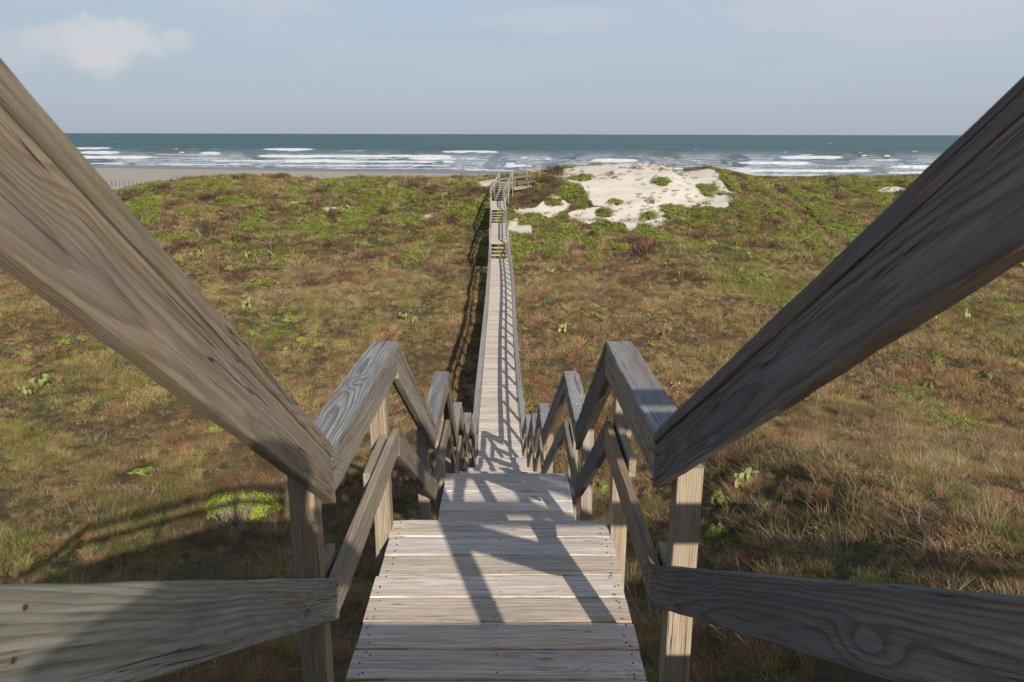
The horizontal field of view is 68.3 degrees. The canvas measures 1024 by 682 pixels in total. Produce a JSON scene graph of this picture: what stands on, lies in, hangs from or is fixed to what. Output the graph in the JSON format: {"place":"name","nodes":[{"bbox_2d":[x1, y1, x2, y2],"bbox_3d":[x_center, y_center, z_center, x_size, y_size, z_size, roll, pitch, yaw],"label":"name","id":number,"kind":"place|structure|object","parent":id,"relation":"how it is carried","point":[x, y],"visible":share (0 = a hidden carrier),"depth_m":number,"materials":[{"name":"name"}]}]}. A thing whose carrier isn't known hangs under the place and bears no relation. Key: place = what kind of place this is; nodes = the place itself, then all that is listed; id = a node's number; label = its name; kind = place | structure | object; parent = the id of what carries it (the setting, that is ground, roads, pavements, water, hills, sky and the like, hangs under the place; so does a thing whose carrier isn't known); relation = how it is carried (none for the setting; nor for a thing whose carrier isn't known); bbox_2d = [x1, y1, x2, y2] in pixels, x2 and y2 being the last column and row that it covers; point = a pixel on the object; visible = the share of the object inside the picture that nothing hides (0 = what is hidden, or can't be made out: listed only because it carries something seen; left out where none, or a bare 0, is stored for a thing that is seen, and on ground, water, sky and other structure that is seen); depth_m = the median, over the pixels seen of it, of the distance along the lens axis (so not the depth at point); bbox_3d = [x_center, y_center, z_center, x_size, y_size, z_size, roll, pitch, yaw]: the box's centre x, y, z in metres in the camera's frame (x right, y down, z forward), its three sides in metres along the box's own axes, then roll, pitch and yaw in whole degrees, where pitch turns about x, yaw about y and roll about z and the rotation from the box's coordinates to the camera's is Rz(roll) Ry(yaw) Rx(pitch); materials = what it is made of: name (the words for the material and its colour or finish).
{"place":"outdoors","nodes":[
{"label":"outdoors","id":0,"kind":"place"},
{"bbox_2d":[92,165,808,189],"bbox_3d":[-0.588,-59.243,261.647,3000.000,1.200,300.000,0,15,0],"label":"beach","id":1,"kind":"structure","parent":0,"point":[123,175],"depth_m":247.02,"materials":[{"name":"beige sand"}]},
{"bbox_2d":[0,163,1023,681],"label":"ground","id":2,"kind":"structure","parent":0,"point":[624,187],"depth_m":29.21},
{"bbox_2d":[17,350,33,355],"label":"shrub","id":3,"kind":"object","parent":2,"relation":"on","point":[27,352],"visible":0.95,"depth_m":35.66,"materials":[{"name":"green plant"}]},
{"bbox_2d":[22,384,31,394],"bbox_3d":[-19.412,1.950,30.157,0.279,0.398,0.262,4,16,13],"label":"prickly pear","id":4,"kind":"object","parent":2,"relation":"on","point":[25,391],"visible":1,"depth_m":30.11,"materials":[{"name":"green plant"}]},
{"bbox_2d":[23,373,48,386],"bbox_3d":[-19.511,1.627,31.032,0.939,0.523,0.365,-6,16,-21],"label":"prickly pear","id":5,"kind":"object","parent":2,"relation":"on","point":[43,379],"visible":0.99,"depth_m":31.02,"materials":[{"name":"green plant"}]},
{"bbox_2d":[57,336,88,343],"bbox_3d":[-21.840,-0.108,37.519,1.399,0.260,1.133,-9,18,-31],"label":"shrub","id":6,"kind":"object","parent":2,"relation":"on","point":[64,339],"visible":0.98,"depth_m":37.45,"materials":[{"name":"green plant"}]},
{"bbox_2d":[127,466,158,475],"bbox_3d":[-11.421,4.023,23.337,0.873,0.201,0.633,0,15,0],"label":"shrub","id":7,"kind":"object","parent":2,"relation":"on","point":[143,471],"visible":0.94,"depth_m":23.30,"materials":[{"name":"green plant"}]},
{"bbox_2d":[187,249,203,257],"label":"prickly pear","id":8,"kind":"object","parent":2,"relation":"on","point":[198,253],"visible":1,"depth_m":61.42,"materials":[{"name":"green plant"}]},
{"bbox_2d":[203,424,222,434],"bbox_3d":[-10.589,3.126,26.952,0.752,0.414,0.513,0,15,0],"label":"shrub","id":9,"kind":"object","parent":2,"relation":"on","point":[216,427],"visible":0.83,"depth_m":26.84,"materials":[{"name":"green plant"}]},
{"bbox_2d":[225,265,238,269],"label":"shrub","id":10,"kind":"object","parent":2,"relation":"on","point":[228,267],"visible":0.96,"depth_m":57.47,"materials":[{"name":"green plant"}]},
{"bbox_2d":[203,489,282,522],"bbox_3d":[-7.367,4.387,20.394,2.204,0.702,1.336,0,15,0],"label":"shrub","id":11,"kind":"object","parent":2,"relation":"on","point":[239,506],"visible":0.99,"depth_m":20.30,"materials":[{"name":"green plant"}]},
{"bbox_2d":[239,296,254,309],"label":"prickly pear","id":12,"kind":"object","parent":2,"relation":"on","point":[244,302],"visible":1,"depth_m":41.68,"materials":[{"name":"green plant"}]},
{"bbox_2d":[243,329,258,335],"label":"shrub","id":13,"kind":"object","parent":2,"relation":"on","point":[252,332],"visible":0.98,"depth_m":38.49,"materials":[{"name":"green plant"}]},
{"bbox_2d":[272,315,295,321],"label":"shrub","id":14,"kind":"object","parent":2,"relation":"on","point":[286,319],"visible":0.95,"depth_m":40.61,"materials":[{"name":"green plant"}]},
{"bbox_2d":[295,336,306,340],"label":"shrub","id":15,"kind":"object","parent":2,"relation":"on","point":[302,338],"visible":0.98,"depth_m":38.06,"materials":[{"name":"green plant"}]},
{"bbox_2d":[312,342,326,346],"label":"shrub","id":16,"kind":"object","parent":2,"relation":"on","point":[319,344],"visible":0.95,"depth_m":37.57,"materials":[{"name":"green plant"}]},
{"bbox_2d":[287,393,703,681],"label":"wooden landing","id":17,"kind":"object","parent":2,"relation":"on","point":[495,601],"visible":0.95,"depth_m":3.43,"materials":[{"name":"grey wood"}]},
{"bbox_2d":[0,58,339,681],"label":"handrail","id":18,"kind":"object","parent":17,"relation":"attached to","point":[80,246],"visible":1,"depth_m":1.08,"materials":[{"name":"grey wood"}]},
{"bbox_2d":[313,341,398,610],"bbox_3d":[-0.685,0.485,3.398,0.146,0.662,1.580,0,15,0],"label":"handrail","id":19,"kind":"object","parent":17,"relation":"attached to","point":[344,418],"visible":0.94,"depth_m":3.17,"materials":[{"name":"grey wood"}]},
{"bbox_2d":[604,341,676,595],"bbox_3d":[0.567,0.452,3.391,0.146,0.638,1.440,0,15,0],"label":"handrail","id":20,"kind":"object","parent":17,"relation":"attached to","point":[647,405],"visible":0.95,"depth_m":3.20,"materials":[{"name":"grey wood"}]},
{"bbox_2d":[649,76,1023,681],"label":"handrail","id":21,"kind":"object","parent":17,"relation":"attached to","point":[943,231],"visible":1,"depth_m":1.19,"materials":[{"name":"grey wood"}]},
{"bbox_2d":[492,198,504,219],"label":"boardwalk","id":22,"kind":"structure","parent":2,"relation":"on","point":[497,205],"depth_m":71.16,"materials":[{"name":"grey wood"}]},
{"bbox_2d":[445,433,552,473],"bbox_3d":[-0.173,3.136,10.920,1.415,4.283,1.156,0,15,0],"label":"wooden landing","id":23,"kind":"object","parent":2,"relation":"on","point":[546,449],"visible":0.06,"depth_m":9.93,"materials":[{"name":"grey wood"}]},
{"bbox_2d":[444,374,456,472],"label":"handrail","id":24,"kind":"object","parent":23,"relation":"attached to","point":[449,413],"visible":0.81,"depth_m":8.46,"materials":[{"name":"grey wood"}]},
{"bbox_2d":[453,402,461,470],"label":"handrail","id":25,"kind":"object","parent":23,"relation":"attached to","point":[457,408],"visible":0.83,"depth_m":10.48,"materials":[{"name":"grey wood"}]},
{"bbox_2d":[539,403,549,472],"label":"handrail","id":26,"kind":"object","parent":23,"relation":"attached to","point":[544,409],"visible":0.76,"depth_m":10.49,"materials":[{"name":"grey wood"}]},
{"bbox_2d":[542,373,566,472],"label":"handrail","id":27,"kind":"object","parent":23,"relation":"attached to","point":[556,408],"visible":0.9,"depth_m":8.42,"materials":[{"name":"grey wood"}]},
{"bbox_2d":[491,223,507,258],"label":"boardwalk","id":28,"kind":"structure","parent":2,"relation":"on","point":[498,233],"depth_m":59.02,"materials":[{"name":"grey wood"}]},
{"bbox_2d":[489,210,491,227],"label":"handrail","id":29,"kind":"object","parent":28,"relation":"attached to","point":[490,223],"visible":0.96,"depth_m":60.37,"materials":[{"name":"grey wood"}]},
{"bbox_2d":[492,212,504,222],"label":"wooden stairs","id":30,"kind":"structure","parent":28,"relation":"attached to","point":[498,220],"depth_m":66.55,"materials":[{"name":"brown wood"}]},
{"bbox_2d":[505,210,507,236],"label":"handrail","id":31,"kind":"object","parent":28,"relation":"attached to","point":[506,220],"visible":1,"depth_m":58.18,"materials":[{"name":"grey wood"}]},
{"bbox_2d":[459,443,540,471],"bbox_3d":[-0.200,3.501,13.819,1.413,4.061,1.355,0,15,0],"label":"wooden landing","id":32,"kind":"object","parent":2,"relation":"on","point":[515,469],"visible":0.08,"depth_m":14.08,"materials":[{"name":"grey wood"}]},
{"bbox_2d":[458,406,466,470],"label":"handrail","id":33,"kind":"object","parent":32,"relation":"attached to","point":[462,429],"visible":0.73,"depth_m":11.81,"materials":[{"name":"grey wood"}]},
{"bbox_2d":[464,412,470,470],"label":"handrail","id":34,"kind":"object","parent":32,"relation":"attached to","point":[467,418],"visible":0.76,"depth_m":13.46,"materials":[{"name":"grey wood"}]},
{"bbox_2d":[532,413,536,471],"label":"handrail","id":35,"kind":"object","parent":32,"relation":"attached to","point":[534,417],"visible":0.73,"depth_m":13.44,"materials":[{"name":"grey wood"}]},
{"bbox_2d":[534,405,540,471],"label":"handrail","id":36,"kind":"object","parent":32,"relation":"attached to","point":[536,435],"visible":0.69,"depth_m":11.75,"materials":[{"name":"grey wood"}]},
{"bbox_2d":[468,441,532,467],"bbox_3d":[-0.240,3.760,17.400,1.406,3.754,1.525,0,15,0],"label":"wooden landing","id":37,"kind":"object","parent":2,"relation":"on","point":[500,462],"visible":0.26,"depth_m":17.63,"materials":[{"name":"grey wood"}]},
{"bbox_2d":[469,416,474,467],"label":"handrail","id":38,"kind":"object","parent":37,"relation":"attached to","point":[471,435],"visible":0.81,"depth_m":15.25,"materials":[{"name":"grey wood"}]},
{"bbox_2d":[472,414,477,463],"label":"handrail","id":39,"kind":"object","parent":37,"relation":"attached to","point":[475,420],"visible":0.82,"depth_m":17.09,"materials":[{"name":"grey wood"}]},
{"bbox_2d":[522,416,525,455],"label":"handrail","id":40,"kind":"object","parent":37,"relation":"attached to","point":[523,435],"visible":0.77,"depth_m":18.54,"materials":[{"name":"grey wood"}]},
{"bbox_2d":[526,414,530,458],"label":"handrail","id":41,"kind":"object","parent":37,"relation":"attached to","point":[528,417],"visible":0.59,"depth_m":17.10,"materials":[{"name":"grey wood"}]},
{"bbox_2d":[527,414,532,466],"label":"handrail","id":42,"kind":"object","parent":37,"relation":"attached to","point":[530,437],"visible":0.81,"depth_m":15.05,"materials":[{"name":"grey wood"}]},
{"bbox_2d":[476,255,526,457],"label":"boardwalk","id":43,"kind":"structure","parent":2,"relation":"on","point":[499,433],"depth_m":26.52,"materials":[{"name":"grey wood"}]},
{"bbox_2d":[473,243,490,435],"bbox_3d":[-1.212,-1.962,35.834,0.200,0.616,34.445,0,15,-1],"label":"handrail","id":44,"kind":"object","parent":43,"relation":"attached to","point":[478,391],"visible":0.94,"depth_m":26.61,"materials":[{"name":"grey wood"}]},
{"bbox_2d":[489,228,490,242],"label":"handrail","id":45,"kind":"object","parent":43,"relation":"attached to","point":[489,235],"visible":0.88,"depth_m":52.82,"materials":[{"name":"grey wood"}]},
{"bbox_2d":[491,245,506,258],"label":"wooden stairs","id":46,"kind":"structure","parent":43,"relation":"attached to","point":[498,251],"depth_m":52.86,"materials":[{"name":"grey wood"}]},
{"bbox_2d":[507,228,508,251],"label":"handrail","id":47,"kind":"object","parent":43,"relation":"attached to","point":[507,237],"visible":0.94,"depth_m":52.70,"materials":[{"name":"grey wood"}]},
{"bbox_2d":[507,243,525,448],"bbox_3d":[0.059,-1.960,35.837,0.242,0.616,34.446,0,15,-1],"label":"handrail","id":48,"kind":"object","parent":43,"relation":"attached to","point":[520,406],"visible":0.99,"depth_m":25.47,"materials":[{"name":"grey wood"}]},
{"bbox_2d":[416,411,593,520],"bbox_3d":[-0.058,2.594,7.204,1.409,4.313,1.474,0,15,0],"label":"wooden landing","id":49,"kind":"object","parent":2,"relation":"on","point":[510,496],"visible":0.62,"depth_m":7.05,"materials":[{"name":"grey wood"}]},
{"bbox_2d":[392,342,435,499],"bbox_3d":[-0.683,0.645,5.090,0.156,1.777,1.723,0,15,0],"label":"handrail","id":50,"kind":"object","parent":49,"relation":"attached to","point":[404,383],"visible":0.94,"depth_m":4.84,"materials":[{"name":"grey wood"}]},
{"bbox_2d":[425,371,448,494],"bbox_3d":[-0.679,0.778,6.719,0.146,0.625,1.450,0,15,0],"label":"handrail","id":51,"kind":"object","parent":49,"relation":"attached to","point":[436,398],"visible":0.89,"depth_m":6.67,"materials":[{"name":"grey wood"}]},
{"bbox_2d":[564,371,584,494],"bbox_3d":[0.573,0.782,6.722,0.146,0.623,1.450,0,15,0],"label":"handrail","id":52,"kind":"object","parent":49,"relation":"attached to","point":[574,393],"visible":0.85,"depth_m":6.70,"materials":[{"name":"grey wood"}]},
{"bbox_2d":[575,342,611,500],"bbox_3d":[0.569,0.651,5.058,0.156,1.807,1.792,0,15,0],"label":"handrail","id":53,"kind":"object","parent":49,"relation":"attached to","point":[597,395],"visible":0.86,"depth_m":4.85,"materials":[{"name":"grey wood"}]},
{"bbox_2d":[499,168,512,199],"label":"wooden landing","id":54,"kind":"object","parent":2,"relation":"on","point":[506,182],"visible":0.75,"depth_m":80.16,"materials":[{"name":"grey wood"}]},
{"bbox_2d":[490,173,499,199],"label":"handrail","id":55,"kind":"object","parent":54,"relation":"attached to","point":[493,184],"visible":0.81,"depth_m":78.10,"materials":[{"name":"grey wood"}]},
{"bbox_2d":[494,184,510,200],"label":"wooden stairs","id":56,"kind":"structure","parent":54,"relation":"attached to","point":[496,196],"depth_m":77.66,"materials":[{"name":"grey wood"}]},
{"bbox_2d":[503,173,512,207],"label":"handrail","id":57,"kind":"object","parent":54,"relation":"attached to","point":[507,183],"visible":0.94,"depth_m":78.08,"materials":[{"name":"grey wood"}]},
{"bbox_2d":[0,162,1022,289],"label":"dune ground cover","id":58,"kind":"object","parent":2,"relation":"on","point":[353,216],"visible":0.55,"depth_m":78.44,"materials":[{"name":"green plant"}]},
{"bbox_2d":[0,398,1023,681],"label":"grass","id":59,"kind":"structure","parent":2,"relation":"on","point":[910,468],"depth_m":17.71,"materials":[{"name":"brown plant"}]},
{"bbox_2d":[0,254,1023,430],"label":"grass","id":60,"kind":"structure","parent":2,"relation":"on","point":[12,300],"depth_m":39.54,"materials":[{"name":"brown plant"}]},
{"bbox_2d":[0,244,1023,660],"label":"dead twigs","id":61,"kind":"object","parent":2,"relation":"on","point":[830,452],"visible":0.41,"depth_m":21.07,"materials":[{"name":"brown plant"}]},
{"bbox_2d":[497,174,538,191],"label":"boardwalk","id":62,"kind":"structure","parent":2,"relation":"on","point":[518,187],"depth_m":81.85,"materials":[{"name":"grey wood"}]},
{"bbox_2d":[557,322,569,332],"bbox_3d":[2.663,-0.706,39.141,0.746,0.508,0.403,4,16,15],"label":"prickly pear","id":63,"kind":"object","parent":2,"relation":"on","point":[562,326],"visible":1,"depth_m":39.11,"materials":[{"name":"green plant"}]},
{"bbox_2d":[582,346,594,350],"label":"shrub","id":64,"kind":"object","parent":2,"relation":"on","point":[589,347],"visible":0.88,"depth_m":36.94,"materials":[{"name":"green plant"}]},
{"bbox_2d":[586,311,597,315],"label":"shrub","id":65,"kind":"object","parent":2,"relation":"on","point":[592,313],"visible":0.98,"depth_m":42.30,"materials":[{"name":"green plant"}]},
{"bbox_2d":[597,481,608,493],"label":"shrub","id":66,"kind":"object","parent":2,"relation":"on","point":[600,487],"visible":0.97,"depth_m":22.05,"materials":[{"name":"green plant"}]},
{"bbox_2d":[226,282,1023,540],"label":"ground cover","id":67,"kind":"object","parent":2,"relation":"on","point":[783,304],"visible":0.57,"depth_m":32.51,"materials":[{"name":"green plant"}]},
{"bbox_2d":[643,340,657,345],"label":"shrub","id":68,"kind":"object","parent":2,"relation":"on","point":[652,342],"visible":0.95,"depth_m":37.79,"materials":[{"name":"green plant"}]},
{"bbox_2d":[660,328,670,334],"bbox_3d":[7.916,-0.471,38.708,0.456,0.464,0.515,-14,21,-41],"label":"prickly pear","id":69,"kind":"object","parent":2,"relation":"on","point":[668,329],"visible":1,"depth_m":38.68,"materials":[{"name":"green plant"}]},
{"bbox_2d":[705,522,729,540],"bbox_3d":[4.348,3.993,15.865,0.525,0.356,0.510,9,18,30],"label":"shrub","id":70,"kind":"object","parent":2,"relation":"on","point":[717,532],"visible":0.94,"depth_m":15.82,"materials":[{"name":"green plant"}]},
{"bbox_2d":[710,488,725,504],"bbox_3d":[4.872,3.654,17.812,0.403,0.426,0.498,0,15,0],"label":"shrub","id":71,"kind":"object","parent":2,"relation":"on","point":[719,499],"visible":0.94,"depth_m":17.78,"materials":[{"name":"green plant"}]},
{"bbox_2d":[730,467,758,488],"bbox_3d":[5.483,3.243,17.831,0.663,0.452,0.358,3,16,12],"label":"prickly pear","id":72,"kind":"object","parent":2,"relation":"on","point":[740,476],"visible":0.98,"depth_m":17.82,"materials":[{"name":"green plant"}]},
{"bbox_2d":[757,502,771,514],"bbox_3d":[5.377,3.559,15.994,0.368,0.267,0.490,-12,20,-38],"label":"shrub","id":73,"kind":"object","parent":2,"relation":"on","point":[763,506],"visible":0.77,"depth_m":15.97,"materials":[{"name":"green plant"}]},
{"bbox_2d":[921,382,933,387],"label":"shrub","id":74,"kind":"object","parent":2,"relation":"on","point":[925,384],"visible":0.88,"depth_m":31.91,"materials":[{"name":"green plant"}]},
{"bbox_2d":[926,355,944,365],"bbox_3d":[19.805,0.907,35.187,0.795,0.420,0.852,0,15,0],"label":"shrub","id":75,"kind":"object","parent":2,"relation":"on","point":[938,359],"visible":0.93,"depth_m":35.22,"materials":[{"name":"green plant"}]},
{"bbox_2d":[964,308,970,317],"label":"prickly pear","id":76,"kind":"object","parent":2,"relation":"on","point":[966,314],"visible":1,"depth_m":42.90,"materials":[{"name":"green plant"}]},
{"bbox_2d":[982,372,993,377],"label":"shrub","id":77,"kind":"object","parent":2,"relation":"on","point":[987,374],"visible":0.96,"depth_m":32.58,"materials":[{"name":"green plant"}]},
{"bbox_2d":[0,0,1023,134],"label":"sky","id":78,"kind":"structure","parent":0,"point":[614,67],"materials":[{"name":"blue"}]},
{"bbox_2d":[64,133,961,175],"bbox_3d":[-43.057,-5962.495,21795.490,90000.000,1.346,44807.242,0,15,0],"label":"sea","id":79,"kind":"structure","parent":0,"point":[795,155],"depth_m":565.68,"materials":[{"name":"liquid"}]},
{"bbox_2d":[114,161,920,268],"label":"dune grass","id":80,"kind":"structure","parent":0,"point":[157,189],"depth_m":75.17,"materials":[{"name":"green plant"}]}
]}

